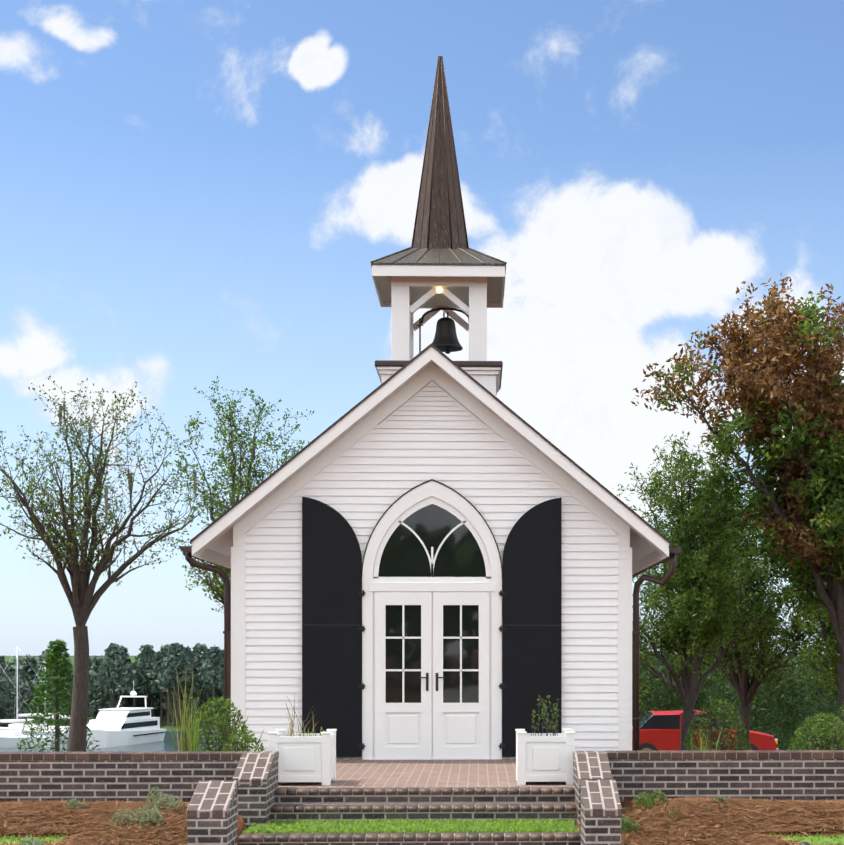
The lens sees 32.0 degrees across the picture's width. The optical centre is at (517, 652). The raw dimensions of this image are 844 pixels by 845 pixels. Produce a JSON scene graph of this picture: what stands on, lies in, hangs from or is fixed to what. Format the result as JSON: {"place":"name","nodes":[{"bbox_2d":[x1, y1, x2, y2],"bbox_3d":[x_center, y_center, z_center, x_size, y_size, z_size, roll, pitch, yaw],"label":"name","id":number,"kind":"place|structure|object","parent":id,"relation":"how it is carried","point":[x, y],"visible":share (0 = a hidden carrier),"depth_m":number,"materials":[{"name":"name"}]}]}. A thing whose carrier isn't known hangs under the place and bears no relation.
{"place":"outdoors","nodes":[
{"label":"outdoors","id":0,"kind":"place"},
{"bbox_2d":[0,731,223,751],"bbox_3d":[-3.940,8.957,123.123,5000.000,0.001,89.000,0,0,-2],"label":"water","id":1,"kind":"structure","parent":0,"point":[167,744],"depth_m":138.23,"materials":[{"name":"grey liquid"}]},
{"bbox_2d":[0,667,53,747],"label":"sailboat","id":2,"kind":"object","parent":1,"relation":"on","point":[9,738],"visible":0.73,"depth_m":138.12,"materials":[{"name":"silver metal"}]},
{"bbox_2d":[0,646,69,729],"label":"sailboat","id":3,"kind":"object","parent":1,"relation":"on","point":[16,725],"visible":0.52,"depth_m":152.19,"materials":[{"name":"silver metal"}]},
{"bbox_2d":[10,661,69,742],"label":"sailboat","id":4,"kind":"object","parent":1,"relation":"on","point":[51,733],"visible":0.31,"depth_m":146.68,"materials":[{"name":"silver metal"}]},
{"bbox_2d":[86,681,165,748],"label":"motor yacht","id":5,"kind":"object","parent":1,"relation":"on","point":[117,727],"visible":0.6,"depth_m":141.87,"materials":[{"name":"white plastic"}]},
{"bbox_2d":[0,656,843,844],"bbox_3d":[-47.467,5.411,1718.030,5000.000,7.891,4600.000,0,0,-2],"label":"ground","id":6,"kind":"structure","parent":0,"point":[241,825],"depth_m":13.66,"materials":[{"name":"brown soil"}]},
{"bbox_2d":[0,473,27,513],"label":"tree","id":7,"kind":"object","parent":6,"relation":"on","point":[6,490],"visible":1,"depth_m":23.02,"materials":[{"name":"green plant"}]},
{"bbox_2d":[17,639,99,751],"bbox_3d":[-10.841,1.345,34.390,1.924,3.383,1.969,0,0,-2],"label":"tree","id":8,"kind":"object","parent":6,"relation":"on","point":[57,647],"visible":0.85,"depth_m":34.27,"materials":[{"name":"green plant"}]},
{"bbox_2d":[0,375,236,751],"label":"oak tree","id":9,"kind":"object","parent":6,"relation":"on","point":[82,599],"visible":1,"depth_m":27.34,"materials":[{"name":"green plant"}]},
{"bbox_2d":[18,683,222,716],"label":"woods","id":10,"kind":"object","parent":6,"relation":"on","point":[140,701],"depth_m":190.42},
{"bbox_2d":[165,375,313,612],"bbox_3d":[-5.389,-1.286,29.771,3.190,8.817,3.258,0,0,-39],"label":"tree","id":11,"kind":"object","parent":6,"relation":"on","point":[217,592],"visible":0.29,"depth_m":29.93,"materials":[{"name":"green plant"}]},
{"bbox_2d":[18,787,728,844],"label":"bed shrubs","id":12,"kind":"object","parent":6,"relation":"on","point":[160,798],"visible":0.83,"depth_m":13.93,"materials":[{"name":"green plant"}]},
{"bbox_2d":[0,642,825,726],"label":"woods","id":13,"kind":"object","parent":6,"relation":"on","point":[149,675],"visible":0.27,"depth_m":174.80,"materials":[{"name":"green plant"}]},
{"bbox_2d":[0,750,843,844],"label":"terrace wall steps","id":14,"kind":"structure","parent":6,"relation":"on","point":[220,791],"depth_m":14.45,"materials":[{"name":"brick"}]},
{"bbox_2d":[268,729,336,785],"bbox_3d":[-2.237,1.084,15.242,0.642,0.545,0.642,0,0,-2],"label":"planter","id":15,"kind":"object","parent":14,"relation":"on","point":[306,758],"visible":0.83,"depth_m":14.94,"materials":[{"name":"wood"}]},
{"bbox_2d":[286,695,559,735],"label":"planter plants","id":16,"kind":"object","parent":15,"relation":"in","point":[534,716],"visible":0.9,"depth_m":15.26,"materials":[{"name":"green plant"}]},
{"bbox_2d":[515,729,574,784],"bbox_3d":[0.281,1.084,15.291,0.601,0.545,0.601,0,0,-2],"label":"planter","id":17,"kind":"object","parent":14,"relation":"on","point":[543,757],"visible":1,"depth_m":15.01,"materials":[{"name":"wood"}]},
{"bbox_2d":[0,796,843,844],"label":"pine straw needles","id":18,"kind":"object","parent":6,"relation":"on","point":[746,803],"visible":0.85,"depth_m":13.75,"materials":[{"name":"brown plant"}]},
{"bbox_2d":[179,343,681,759],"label":"chapel","id":19,"kind":"structure","parent":6,"relation":"on","point":[431,551],"depth_m":18.61,"materials":[{"name":"white paint"}]},
{"bbox_2d":[370,56,506,395],"bbox_3d":[-1.199,-5.734,22.661,2.021,6.981,2.021,0,0,-2],"label":"belfry","id":20,"kind":"object","parent":19,"relation":"on","point":[438,265],"visible":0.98,"depth_m":22.19,"materials":[{"name":"white metal"}]},
{"bbox_2d":[163,665,843,751],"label":"shrubs","id":21,"kind":"object","parent":6,"relation":"on","point":[233,739],"visible":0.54,"depth_m":17.87,"materials":[{"name":"green plant"}]},
{"bbox_2d":[613,431,795,749],"bbox_3d":[3.159,-0.754,27.069,3.715,6.413,3.355,0,0,-2],"label":"green tree","id":22,"kind":"object","parent":6,"relation":"on","point":[696,582],"visible":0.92,"depth_m":26.45,"materials":[{"name":"green plant"}]},
{"bbox_2d":[632,710,778,750],"bbox_3d":[4.745,2.312,39.829,4.400,1.450,1.840,0,0,-2],"label":"red car","id":23,"kind":"object","parent":6,"relation":"on","point":[659,730],"visible":0.46,"depth_m":38.98,"materials":[{"name":"red paint"}]},
{"bbox_2d":[632,606,837,750],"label":"bank bushes","id":24,"kind":"object","parent":6,"relation":"on","point":[664,696],"visible":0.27,"depth_m":43.82,"materials":[{"name":"green plant"}]},
{"bbox_2d":[639,477,830,750],"bbox_3d":[4.801,-0.317,31.222,4.294,7.050,4.882,0,0,-29],"label":"green tree","id":25,"kind":"object","parent":6,"relation":"on","point":[745,687],"visible":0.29,"depth_m":30.85,"materials":[{"name":"green plant"}]},
{"bbox_2d":[631,272,843,749],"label":"bronze tree","id":26,"kind":"object","parent":6,"relation":"on","point":[803,522],"visible":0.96,"depth_m":25.30,"materials":[{"name":"brown plant"}]},
{"bbox_2d":[641,678,837,749],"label":"bushes","id":27,"kind":"object","parent":6,"relation":"on","point":[786,744],"depth_m":72.08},
{"bbox_2d":[776,570,840,701],"bbox_3d":[6.633,0.122,29.894,3.213,5.927,3.954,0,0,-24],"label":"green tree","id":28,"kind":"object","parent":6,"relation":"on","point":[831,657],"visible":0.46,"depth_m":29.67,"materials":[{"name":"green plant"}]},
{"bbox_2d":[0,818,843,844],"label":"lawn","id":29,"kind":"structure","parent":0,"point":[454,825],"depth_m":13.64,"materials":[{"name":"green plant"}]},
{"bbox_2d":[0,0,843,655],"label":"sky","id":30,"kind":"structure","parent":0,"point":[193,192],"materials":[{"name":"blue"}]}
]}

